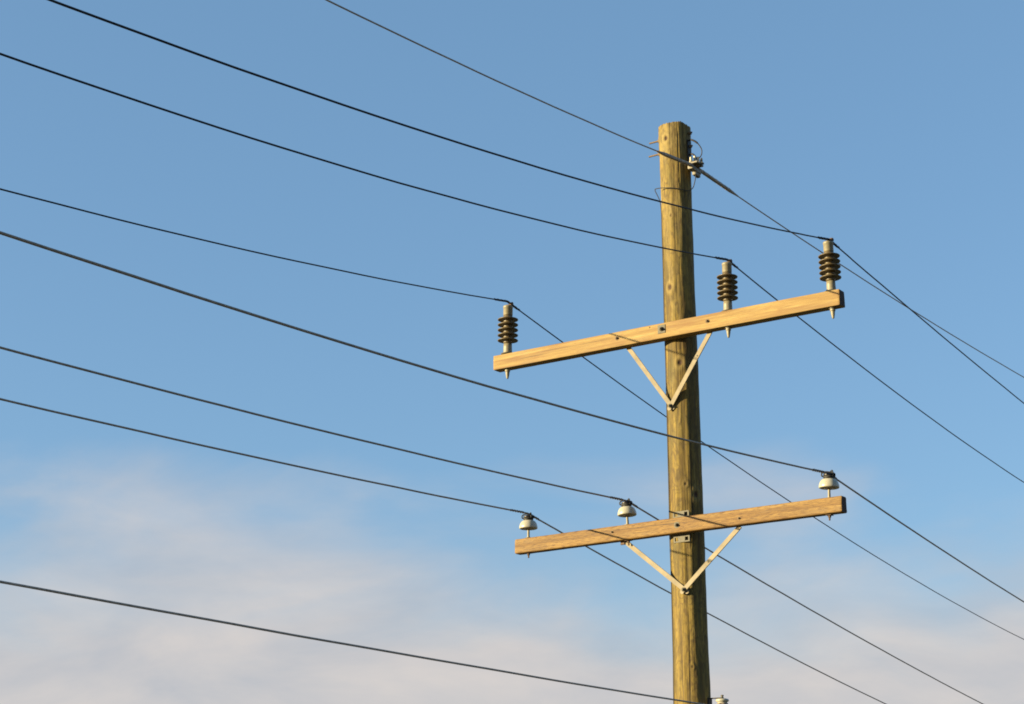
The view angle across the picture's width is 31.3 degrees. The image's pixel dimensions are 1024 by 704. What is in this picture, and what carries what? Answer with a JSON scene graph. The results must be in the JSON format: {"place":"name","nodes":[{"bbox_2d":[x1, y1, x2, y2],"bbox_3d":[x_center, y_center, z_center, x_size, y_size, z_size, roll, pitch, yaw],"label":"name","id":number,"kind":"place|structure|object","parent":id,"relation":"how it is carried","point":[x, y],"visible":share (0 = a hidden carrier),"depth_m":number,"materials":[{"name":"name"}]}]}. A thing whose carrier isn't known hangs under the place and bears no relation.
{"place":"outdoors","nodes":[
{"label":"outdoors","id":0,"kind":"place"},
{"bbox_2d":[0,0,1023,703],"label":"sky","id":1,"kind":"structure","parent":0,"point":[890,131],"materials":[{"name":"blue"}]},
{"bbox_3d":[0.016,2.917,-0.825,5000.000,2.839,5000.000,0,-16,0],"label":"ground","id":2,"kind":"structure","parent":0,"visible":0},
{"bbox_2d":[493,121,846,703],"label":"utility pole","id":3,"kind":"object","parent":2,"relation":"on","point":[686,525],"visible":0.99,"depth_m":13.90,"materials":[{"name":"brown wood"}]},
{"bbox_2d":[0,580,727,703],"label":"overhead wire","id":4,"kind":"object","parent":3,"relation":"attached to","point":[180,614],"visible":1,"depth_m":9.69,"materials":[{"name":"metal"}]},
{"bbox_2d":[0,398,885,703],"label":"overhead wire","id":5,"kind":"object","parent":3,"relation":"attached to","point":[400,488],"visible":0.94,"depth_m":12.86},
{"bbox_2d":[0,346,982,703],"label":"overhead wire","id":6,"kind":"object","parent":3,"relation":"attached to","point":[426,456],"visible":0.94,"depth_m":11.63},
{"bbox_2d":[0,231,1023,601],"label":"overhead wire","id":7,"kind":"object","parent":3,"relation":"attached to","point":[446,373],"visible":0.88,"depth_m":9.13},
{"bbox_2d":[0,53,1023,482],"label":"overhead wire","id":8,"kind":"object","parent":3,"relation":"attached to","point":[442,195],"visible":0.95,"depth_m":10.49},
{"bbox_2d":[0,188,1023,639],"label":"overhead wire","id":9,"kind":"object","parent":3,"relation":"attached to","point":[452,292],"visible":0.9,"depth_m":13.89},
{"bbox_2d":[48,0,1023,403],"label":"overhead wire","id":10,"kind":"object","parent":3,"relation":"attached to","point":[478,148],"visible":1,"depth_m":9.40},
{"bbox_2d":[326,0,1023,377],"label":"overhead wire","id":11,"kind":"object","parent":3,"relation":"attached to","point":[712,178],"visible":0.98,"depth_m":14.03,"materials":[{"name":"metal"}]}
]}

